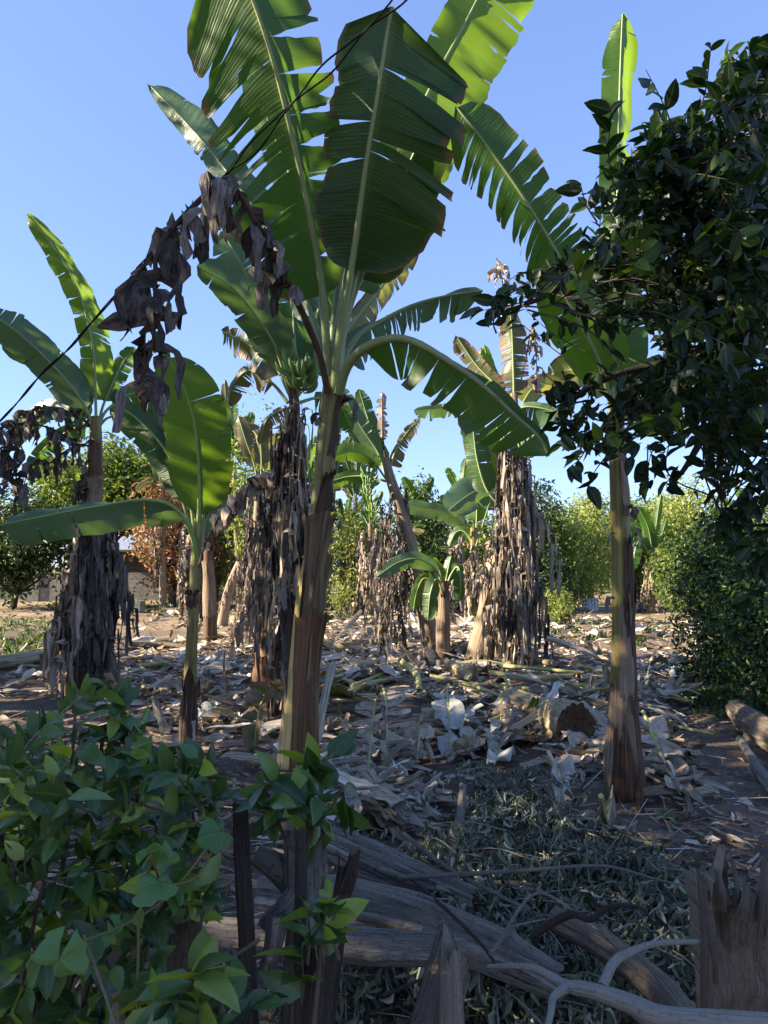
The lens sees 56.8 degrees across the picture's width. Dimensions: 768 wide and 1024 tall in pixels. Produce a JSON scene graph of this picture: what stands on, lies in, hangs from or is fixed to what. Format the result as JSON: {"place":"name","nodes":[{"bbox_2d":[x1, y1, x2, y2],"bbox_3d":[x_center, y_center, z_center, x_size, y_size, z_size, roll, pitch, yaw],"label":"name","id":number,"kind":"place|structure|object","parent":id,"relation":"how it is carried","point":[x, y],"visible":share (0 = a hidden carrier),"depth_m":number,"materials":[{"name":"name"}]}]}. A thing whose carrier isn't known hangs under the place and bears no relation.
{"place":"outdoors","nodes":[
{"label":"outdoors","id":0,"kind":"place"},
{"bbox_2d":[0,566,767,1023],"bbox_3d":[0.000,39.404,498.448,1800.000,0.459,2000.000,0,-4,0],"label":"ground","id":1,"kind":"structure","parent":0,"point":[728,752],"depth_m":5.89,"materials":[{"name":"soil"}]},
{"bbox_2d":[0,650,42,668],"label":"fallen banana stem","id":2,"kind":"object","parent":1,"relation":"on","point":[14,660],"visible":0.84,"depth_m":11.33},
{"bbox_2d":[0,477,74,610],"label":"mango tree","id":3,"kind":"object","parent":1,"relation":"on","point":[19,565],"visible":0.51,"depth_m":26.55,"materials":[{"name":"green plant"}]},
{"bbox_2d":[23,451,87,583],"bbox_3d":[-14.400,0.660,33.370,4.864,7.063,4.605,2,-5,-28],"label":"leafy tree","id":4,"kind":"object","parent":1,"relation":"on","point":[41,469],"visible":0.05,"depth_m":32.02,"materials":[{"name":"green plant"}]},
{"bbox_2d":[0,213,153,700],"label":"banana plant","id":5,"kind":"object","parent":1,"relation":"on","point":[79,637],"visible":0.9,"depth_m":9.04,"materials":[{"name":"green plant"}]},
{"bbox_2d":[83,934,116,1023],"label":"dry stick","id":6,"kind":"object","parent":1,"relation":"on","point":[101,983],"visible":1,"depth_m":1.15,"materials":[{"name":"brown wood"}]},
{"bbox_2d":[29,429,183,579],"bbox_3d":[-11.348,0.192,29.951,7.456,7.412,5.950,2,-5,-22],"label":"mango tree","id":7,"kind":"object","parent":1,"relation":"on","point":[123,471],"visible":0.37,"depth_m":29.11,"materials":[{"name":"green plant"}]},
{"bbox_2d":[105,921,125,1023],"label":"broken stake","id":8,"kind":"object","parent":1,"relation":"on","point":[112,957],"visible":0.21,"depth_m":1.44,"materials":[{"name":"brown wood"}]},
{"bbox_2d":[0,572,233,601],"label":"block wall","id":9,"kind":"structure","parent":1,"relation":"on","point":[49,594],"depth_m":32.82,"materials":[{"name":"grey concrete"}]},
{"bbox_2d":[0,673,242,1023],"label":"broadleaf shrub","id":10,"kind":"object","parent":1,"relation":"on","point":[41,818],"visible":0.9,"depth_m":1.46,"materials":[{"name":"green plant"}]},
{"bbox_2d":[31,817,232,1008],"bbox_3d":[-0.410,1.234,1.190,0.105,1.324,0.358,-3,-5,33],"label":"creeping vine","id":11,"kind":"object","parent":1,"relation":"on","point":[150,891],"visible":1,"depth_m":1.21,"materials":[{"name":"green plant"}]},
{"bbox_2d":[0,352,276,742],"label":"banana plant","id":12,"kind":"object","parent":1,"relation":"on","point":[192,470],"visible":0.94,"depth_m":6.19,"materials":[{"name":"green plant"}]},
{"bbox_2d":[61,533,235,596],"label":"house","id":13,"kind":"structure","parent":1,"relation":"on","point":[135,566],"depth_m":35.92,"materials":[{"name":"metal"}]},
{"bbox_2d":[136,450,170,607],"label":"banana plant","id":14,"kind":"object","parent":1,"relation":"on","point":[163,568],"visible":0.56,"depth_m":25.48,"materials":[{"name":"brown plant"}]},
{"bbox_2d":[118,477,234,607],"bbox_3d":[-7.952,0.918,26.900,5.770,5.526,4.760,0,-4,0],"label":"mango tree","id":15,"kind":"object","parent":1,"relation":"on","point":[173,530],"visible":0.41,"depth_m":26.45,"materials":[{"name":"orange plant"}]},
{"bbox_2d":[166,893,205,972],"bbox_3d":[-0.523,1.426,1.687,0.151,1.044,0.466,1,-4,-8],"label":"broken stump","id":16,"kind":"object","parent":1,"relation":"on","point":[177,959],"visible":0.09,"depth_m":1.78,"materials":[{"name":"brown wood"}]},
{"bbox_2d":[175,516,217,623],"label":"banana plant","id":17,"kind":"object","parent":1,"relation":"on","point":[184,554],"visible":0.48,"depth_m":19.77,"materials":[{"name":"brown plant"}]},
{"bbox_2d":[106,928,288,1023],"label":"leafy shoot","id":18,"kind":"object","parent":1,"relation":"on","point":[204,990],"visible":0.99,"depth_m":1.15,"materials":[{"name":"green plant"}]},
{"bbox_2d":[202,551,216,641],"bbox_3d":[-3.852,1.917,15.699,0.307,2.123,0.340,-3,-5,31],"label":"stump","id":19,"kind":"object","parent":1,"relation":"on","point":[209,608],"visible":0.95,"depth_m":15.60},
{"bbox_2d":[190,457,251,602],"bbox_3d":[-6.984,0.535,30.838,4.864,7.070,5.254,-4,-6,42],"label":"leafy tree","id":20,"kind":"object","parent":1,"relation":"on","point":[217,569],"visible":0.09,"depth_m":30.63,"materials":[{"name":"green plant"}]},
{"bbox_2d":[217,561,242,626],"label":"stem","id":21,"kind":"object","parent":1,"relation":"on","point":[223,618],"visible":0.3,"depth_m":17.93,"materials":[{"name":"brown plant"}]},
{"bbox_2d":[221,380,257,611],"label":"banana plant","id":22,"kind":"object","parent":1,"relation":"on","point":[250,418],"visible":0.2,"depth_m":25.93,"materials":[{"name":"brown plant"}]},
{"bbox_2d":[232,800,258,1023],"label":"fence stake","id":23,"kind":"object","parent":1,"relation":"on","point":[244,891],"visible":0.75,"depth_m":1.69,"materials":[{"name":"brown wood"}]},
{"bbox_2d":[218,416,284,640],"bbox_3d":[-2.705,0.430,15.182,1.131,5.020,1.155,-3,-5,37],"label":"banana plant","id":24,"kind":"object","parent":1,"relation":"on","point":[260,457],"visible":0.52,"depth_m":14.94,"materials":[{"name":"brown plant"}]},
{"bbox_2d":[224,392,303,561],"bbox_3d":[-4.550,-0.295,24.118,3.514,7.743,3.223,-4,-6,39],"label":"slender tree","id":25,"kind":"object","parent":1,"relation":"on","point":[237,483],"visible":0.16,"depth_m":23.91,"materials":[{"name":"green plant"}]},
{"bbox_2d":[197,231,353,729],"bbox_3d":[-1.022,-0.242,7.601,1.736,5.505,1.850,0,-4,0],"label":"banana plant","id":26,"kind":"object","parent":1,"relation":"on","point":[279,343],"visible":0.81,"depth_m":7.40,"materials":[{"name":"brown plant"}]},
{"bbox_2d":[251,820,327,1023],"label":"gnarled stump","id":27,"kind":"object","parent":1,"relation":"on","point":[277,870],"visible":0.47,"depth_m":1.85,"materials":[{"name":"wood"}]},
{"bbox_2d":[294,826,306,1023],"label":"fence stake","id":28,"kind":"object","parent":1,"relation":"on","point":[300,855],"visible":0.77,"depth_m":1.47,"materials":[{"name":"brown wood"}]},
{"bbox_2d":[234,731,372,1023],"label":"leafy shoot","id":29,"kind":"object","parent":1,"relation":"on","point":[297,801],"visible":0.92,"depth_m":1.72,"materials":[{"name":"green plant"}]},
{"bbox_2d":[253,874,368,1023],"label":"leafy shoot","id":30,"kind":"object","parent":1,"relation":"on","point":[328,915],"visible":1,"depth_m":1.37,"materials":[{"name":"green plant"}]},
{"bbox_2d":[303,929,335,1023],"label":"fence post","id":31,"kind":"object","parent":1,"relation":"on","point":[325,1010],"visible":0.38,"depth_m":1.41,"materials":[{"name":"brown wood"}]},
{"bbox_2d":[97,0,549,774],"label":"banana plant","id":32,"kind":"object","parent":1,"relation":"on","point":[371,222],"visible":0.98,"depth_m":4.66,"materials":[{"name":"green plant"}]},
{"bbox_2d":[324,430,358,609],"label":"banana plant","id":33,"kind":"object","parent":1,"relation":"on","point":[338,469],"visible":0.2,"depth_m":26.13,"materials":[{"name":"brown plant"}]},
{"bbox_2d":[326,576,359,615],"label":"seedling bush","id":34,"kind":"object","parent":1,"relation":"on","point":[340,598],"visible":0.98,"depth_m":22.63,"materials":[{"name":"green plant"}]},
{"bbox_2d":[332,845,360,1023],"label":"fence post","id":35,"kind":"object","parent":1,"relation":"on","point":[346,877],"visible":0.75,"depth_m":1.65,"materials":[{"name":"brown wood"}]},
{"bbox_2d":[326,508,379,613],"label":"leafy tree","id":36,"kind":"object","parent":1,"relation":"on","point":[352,569],"visible":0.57,"depth_m":23.91,"materials":[{"name":"green plant"}]},
{"bbox_2d":[333,440,379,609],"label":"banana plant","id":37,"kind":"object","parent":1,"relation":"on","point":[350,490],"visible":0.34,"depth_m":24.73,"materials":[{"name":"brown plant"}]},
{"bbox_2d":[332,497,397,596],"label":"leafy tree","id":38,"kind":"object","parent":1,"relation":"on","point":[373,523],"visible":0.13,"depth_m":29.87,"materials":[{"name":"green plant"}]},
{"bbox_2d":[350,491,382,615],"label":"banana plant","id":39,"kind":"object","parent":1,"relation":"on","point":[365,566],"visible":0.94,"depth_m":22.93,"materials":[{"name":"brown plant"}]},
{"bbox_2d":[0,599,767,1023],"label":"leaf litter","id":40,"kind":"object","parent":1,"relation":"on","point":[380,799],"visible":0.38,"depth_m":7.11,"materials":[{"name":"plant"}]},
{"bbox_2d":[198,701,244,722],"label":"fallen leaf","id":41,"kind":"object","parent":40,"relation":"on","point":[207,707],"visible":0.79,"depth_m":6.92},
{"bbox_2d":[241,678,282,753],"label":"fallen leaf","id":42,"kind":"object","parent":40,"relation":"on","point":[256,698],"visible":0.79,"depth_m":6.10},
{"bbox_2d":[319,671,366,697],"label":"fallen leaf","id":43,"kind":"object","parent":40,"relation":"on","point":[336,687],"visible":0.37,"depth_m":7.88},
{"bbox_2d":[349,690,381,771],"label":"fallen leaf","id":44,"kind":"object","parent":40,"relation":"on","point":[369,701],"visible":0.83,"depth_m":5.75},
{"bbox_2d":[377,685,420,783],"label":"fallen leaf","id":45,"kind":"object","parent":40,"relation":"on","point":[393,695],"visible":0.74,"depth_m":5.97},
{"bbox_2d":[402,708,434,758],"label":"fallen leaf","id":46,"kind":"object","parent":40,"relation":"on","point":[416,732],"visible":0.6,"depth_m":6.17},
{"bbox_2d":[431,688,466,756],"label":"fallen leaf","id":47,"kind":"object","parent":40,"relation":"on","point":[449,711],"visible":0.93,"depth_m":6.74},
{"bbox_2d":[445,660,478,681],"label":"fallen banana stem","id":48,"kind":"object","parent":40,"relation":"on","point":[455,668],"visible":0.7,"depth_m":9.86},
{"bbox_2d":[486,691,516,765],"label":"fallen leaf","id":49,"kind":"object","parent":40,"relation":"on","point":[495,746],"visible":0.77,"depth_m":6.06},
{"bbox_2d":[489,670,573,681],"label":"fallen banana stem","id":50,"kind":"object","parent":40,"relation":"on","point":[540,677],"visible":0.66,"depth_m":9.08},
{"bbox_2d":[503,664,585,673],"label":"fallen stalk","id":51,"kind":"object","parent":40,"relation":"on","point":[540,668],"visible":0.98,"depth_m":9.64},
{"bbox_2d":[496,687,595,745],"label":"fallen banana stem","id":52,"kind":"object","parent":40,"relation":"on","point":[557,715],"visible":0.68,"depth_m":6.16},
{"bbox_2d":[541,750,574,815],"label":"fallen leaf","id":53,"kind":"object","parent":40,"relation":"on","point":[564,768],"visible":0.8,"depth_m":4.83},
{"bbox_2d":[640,709,692,794],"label":"fallen leaf","id":54,"kind":"object","parent":40,"relation":"on","point":[656,727],"visible":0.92,"depth_m":5.68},
{"bbox_2d":[0,598,767,722],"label":"weeds","id":55,"kind":"object","parent":1,"relation":"on","point":[715,705],"visible":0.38,"depth_m":14.21,"materials":[{"name":"plant"}]},
{"bbox_2d":[0,601,767,1023],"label":"straw","id":56,"kind":"object","parent":1,"relation":"on","point":[444,835],"visible":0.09,"depth_m":4.23,"materials":[{"name":"beige plant"}]},
{"bbox_2d":[333,388,435,655],"bbox_3d":[-0.072,0.178,12.281,2.096,4.954,1.055,-1,-5,18],"label":"banana plant","id":57,"kind":"object","parent":1,"relation":"on","point":[364,435],"visible":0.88,"depth_m":12.26,"materials":[{"name":"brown plant"}]},
{"bbox_2d":[5,494,767,591],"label":"distant wood","id":58,"kind":"object","parent":1,"relation":"on","point":[492,517],"visible":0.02,"depth_m":46.27,"materials":[{"name":"green plant"}]},
{"bbox_2d":[393,522,425,615],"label":"banana plant","id":59,"kind":"object","parent":1,"relation":"on","point":[417,526],"visible":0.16,"depth_m":22.22,"materials":[{"name":"brown plant"}]},
{"bbox_2d":[380,465,450,575],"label":"leafy tree","id":60,"kind":"object","parent":1,"relation":"on","point":[436,527],"visible":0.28,"depth_m":25.68,"materials":[{"name":"green plant"}]},
{"bbox_2d":[393,477,442,577],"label":"banana plant","id":61,"kind":"object","parent":1,"relation":"on","point":[407,483],"visible":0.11,"depth_m":25.66,"materials":[{"name":"green plant"}]},
{"bbox_2d":[377,551,464,666],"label":"banana plant","id":62,"kind":"object","parent":1,"relation":"on","point":[430,586],"visible":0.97,"depth_m":11.43,"materials":[{"name":"green plant"}]},
{"bbox_2d":[410,922,470,1023],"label":"split post","id":63,"kind":"object","parent":1,"relation":"on","point":[426,1009],"visible":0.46,"depth_m":1.54,"materials":[{"name":"brown wood"}]},
{"bbox_2d":[410,530,480,610],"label":"scrub bush","id":64,"kind":"object","parent":1,"relation":"on","point":[440,557],"visible":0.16,"depth_m":24.65,"materials":[{"name":"green plant"}]},
{"bbox_2d":[408,468,494,622],"bbox_3d":[1.895,0.951,19.461,2.724,4.763,1.365,1,-4,-14],"label":"banana plant","id":65,"kind":"object","parent":1,"relation":"on","point":[462,496],"visible":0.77,"depth_m":19.47,"materials":[{"name":"green plant"}]},
{"bbox_2d":[439,923,464,1023],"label":"broken stake","id":66,"kind":"object","parent":1,"relation":"on","point":[451,1009],"visible":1,"depth_m":1.46,"materials":[{"name":"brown wood"}]},
{"bbox_2d":[439,459,466,612],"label":"banana plant","id":67,"kind":"object","parent":1,"relation":"on","point":[451,477],"visible":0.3,"depth_m":24.52,"materials":[{"name":"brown plant"}]},
{"bbox_2d":[452,726,484,758],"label":"fallen leaf","id":68,"kind":"object","parent":1,"relation":"on","point":[471,740],"visible":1,"depth_m":6.04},
{"bbox_2d":[446,510,495,579],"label":"leafy tree","id":69,"kind":"object","parent":1,"relation":"on","point":[471,524],"visible":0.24,"depth_m":28.57,"materials":[{"name":"green plant"}]},
{"bbox_2d":[463,517,501,667],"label":"banana plant","id":70,"kind":"object","parent":1,"relation":"on","point":[475,644],"visible":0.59,"depth_m":11.11,"materials":[{"name":"brown plant"}]},
{"bbox_2d":[414,258,570,671],"bbox_3d":[1.840,-0.636,11.218,2.747,7.113,1.542,0,-4,0],"label":"banana plant","id":71,"kind":"object","parent":1,"relation":"on","point":[518,600],"visible":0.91,"depth_m":11.07,"materials":[{"name":"brown plant"}]},
{"bbox_2d":[268,759,744,1023],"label":"wilted branches","id":72,"kind":"object","parent":1,"relation":"on","point":[632,925],"visible":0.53,"depth_m":3.16,"materials":[{"name":"green plant"}]},
{"bbox_2d":[202,917,434,966],"bbox_3d":[-0.251,1.414,2.334,0.854,0.114,0.120,-1,-4,7],"label":"fallen log","id":73,"kind":"object","parent":72,"relation":"on","point":[375,947],"visible":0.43,"depth_m":2.28,"materials":[{"name":"wood"}]},
{"bbox_2d":[326,822,477,911],"bbox_3d":[-0.001,1.491,3.023,0.788,0.364,0.190,-1,-4,12],"label":"fallen log","id":74,"kind":"object","parent":72,"relation":"on","point":[380,862],"visible":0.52,"depth_m":2.97,"materials":[{"name":"wood"}]},
{"bbox_2d":[254,874,564,999],"bbox_3d":[0.070,1.522,2.604,1.155,0.291,0.214,-1,-5,19],"label":"fallen log","id":75,"kind":"object","parent":72,"relation":"on","point":[391,907],"visible":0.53,"depth_m":2.53,"materials":[{"name":"wood"}]},
{"bbox_2d":[410,878,496,963],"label":"dark branch","id":76,"kind":"object","parent":75,"relation":"on","point":[451,914],"visible":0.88,"depth_m":2.44,"materials":[{"name":"brown plant"}]},
{"bbox_2d":[489,891,638,971],"bbox_3d":[0.439,1.285,2.222,0.520,0.154,0.479,2,-5,-22],"label":"grey branch","id":77,"kind":"object","parent":75,"relation":"on","point":[506,929],"visible":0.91,"depth_m":2.24,"materials":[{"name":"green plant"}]},
{"bbox_2d":[445,783,466,871],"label":"fallen branch","id":78,"kind":"object","parent":72,"relation":"on","point":[460,812],"visible":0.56,"depth_m":3.90,"materials":[{"name":"wood"}]},
{"bbox_2d":[401,831,531,912],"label":"grey branch","id":79,"kind":"object","parent":72,"relation":"on","point":[446,866],"visible":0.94,"depth_m":2.90,"materials":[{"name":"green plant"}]},
{"bbox_2d":[398,864,684,886],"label":"grey branch","id":80,"kind":"object","parent":72,"relation":"on","point":[453,874],"visible":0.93,"depth_m":2.89,"materials":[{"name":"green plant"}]},
{"bbox_2d":[547,907,694,1007],"bbox_3d":[0.812,1.537,2.376,0.169,0.168,0.660,2,-5,-26],"label":"fallen log","id":81,"kind":"object","parent":72,"relation":"on","point":[643,981],"visible":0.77,"depth_m":2.39,"materials":[{"name":"brown wood"}]},
{"bbox_2d":[529,903,656,938],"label":"dark branch","id":82,"kind":"object","parent":81,"relation":"on","point":[546,926],"visible":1,"depth_m":2.14,"materials":[{"name":"brown plant"}]},
{"bbox_2d":[487,963,767,1023],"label":"grey bough","id":83,"kind":"object","parent":72,"relation":"on","point":[643,1010],"visible":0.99,"depth_m":1.45,"materials":[{"name":"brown wood"}]},
{"bbox_2d":[545,982,569,1023],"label":"grey branch","id":84,"kind":"object","parent":83,"relation":"attached to","point":[559,991],"visible":1,"depth_m":1.51,"materials":[{"name":"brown wood"}]},
{"bbox_2d":[598,938,718,985],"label":"grey branch","id":85,"kind":"object","parent":83,"relation":"attached to","point":[614,961],"visible":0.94,"depth_m":1.63,"materials":[{"name":"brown wood"}]},
{"bbox_2d":[469,880,544,906],"bbox_3d":[0.531,1.768,3.271,0.578,0.150,0.129,2,-5,-21],"label":"fallen log","id":86,"kind":"object","parent":1,"relation":"on","point":[516,884],"visible":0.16,"depth_m":3.28,"materials":[{"name":"wood"}]},
{"bbox_2d":[486,548,580,615],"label":"scrub bush","id":87,"kind":"object","parent":1,"relation":"on","point":[545,575],"visible":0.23,"depth_m":23.46,"materials":[{"name":"green plant"}]},
{"bbox_2d":[531,478,580,581],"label":"leafy tree","id":88,"kind":"object","parent":1,"relation":"on","point":[547,516],"visible":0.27,"depth_m":24.52,"materials":[{"name":"green plant"}]},
{"bbox_2d":[540,585,577,624],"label":"seedling bush","id":89,"kind":"object","parent":1,"relation":"on","point":[560,612],"visible":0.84,"depth_m":18.76,"materials":[{"name":"green plant"}]},
{"bbox_2d":[536,503,610,609],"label":"scrub bush","id":90,"kind":"object","parent":1,"relation":"on","point":[581,567],"visible":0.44,"depth_m":25.38,"materials":[{"name":"green plant"}]},
{"bbox_2d":[451,13,718,803],"bbox_3d":[1.645,-0.833,5.174,1.514,5.846,2.217,-3,-5,33],"label":"banana plant","id":91,"kind":"object","parent":1,"relation":"on","point":[493,132],"visible":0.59,"depth_m":4.87,"materials":[{"name":"green plant"}]},
{"bbox_2d":[555,487,635,603],"bbox_3d":[8.652,1.506,30.530,4.651,5.346,4.754,0,-4,0],"label":"scrub tree","id":92,"kind":"object","parent":1,"relation":"on","point":[594,509],"visible":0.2,"depth_m":30.30,"materials":[{"name":"green plant"}]},
{"bbox_2d":[597,785,615,826],"bbox_3d":[1.318,1.741,4.213,0.091,0.293,0.568,-2,-5,21],"label":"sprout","id":93,"kind":"object","parent":1,"relation":"on","point":[606,810],"visible":0.94,"depth_m":4.23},
{"bbox_2d":[459,33,767,612],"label":"citrus tree","id":94,"kind":"object","parent":1,"relation":"on","point":[698,178],"visible":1,"depth_m":2.65,"materials":[{"name":"green plant"}]},
{"bbox_2d":[635,767,644,813],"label":"banana shoot","id":95,"kind":"object","parent":1,"relation":"on","point":[639,802],"visible":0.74,"depth_m":4.49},
{"bbox_2d":[601,501,679,600],"bbox_3d":[11.802,1.888,33.083,3.817,4.810,4.161,0,-4,0],"label":"scrub tree","id":96,"kind":"object","parent":1,"relation":"on","point":[638,571],"visible":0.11,"depth_m":32.42,"materials":[{"name":"green plant"}]},
{"bbox_2d":[630,495,675,613],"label":"banana plant","id":97,"kind":"object","parent":1,"relation":"on","point":[650,529],"visible":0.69,"depth_m":24.24,"materials":[{"name":"green plant"}]},
{"bbox_2d":[633,461,723,582],"bbox_3d":[14.592,0.953,34.525,7.082,6.714,6.387,0,-4,0],"label":"scrub tree","id":98,"kind":"object","parent":1,"relation":"on","point":[692,508],"visible":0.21,"depth_m":33.42,"materials":[{"name":"green plant"}]},
{"bbox_2d":[642,519,723,618],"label":"scrub bush","id":99,"kind":"object","parent":1,"relation":"on","point":[661,578],"visible":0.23,"depth_m":21.66,"materials":[{"name":"green plant"}]},
{"bbox_2d":[650,487,767,695],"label":"scrub bush","id":100,"kind":"object","parent":1,"relation":"on","point":[706,645],"visible":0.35,"depth_m":9.07,"materials":[{"name":"green plant"}]},
{"bbox_2d":[685,842,767,1011],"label":"broken stump","id":101,"kind":"object","parent":1,"relation":"on","point":[731,967],"visible":0.94,"depth_m":1.78,"materials":[{"name":"brown wood"}]},
{"bbox_2d":[692,534,767,713],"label":"scrub bush","id":102,"kind":"object","parent":1,"relation":"on","point":[749,632],"visible":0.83,"depth_m":7.29,"materials":[{"name":"green plant"}]},
{"bbox_2d":[725,699,767,749],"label":"fallen log","id":103,"kind":"object","parent":1,"relation":"on","point":[748,722],"visible":0.98,"depth_m":6.50,"materials":[{"name":"brown wood"}]},
{"bbox_2d":[736,735,767,792],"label":"fallen branch","id":104,"kind":"object","parent":1,"relation":"on","point":[759,770],"visible":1,"depth_m":5.51,"materials":[{"name":"wood"}]},
{"bbox_3d":[2.528,-0.524,1.125,0.189,5.501,0.177,0,-4,0],"label":"cable pole","id":105,"kind":"object","parent":1,"relation":"on","visible":0},
{"bbox_2d":[0,0,407,421],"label":"cable","id":106,"kind":"object","parent":105,"relation":"attached to","point":[300,95],"visible":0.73,"depth_m":4.16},
{"bbox_2d":[0,0,767,565],"label":"sky","id":107,"kind":"structure","parent":0,"point":[87,150],"materials":[{"name":"blue"}]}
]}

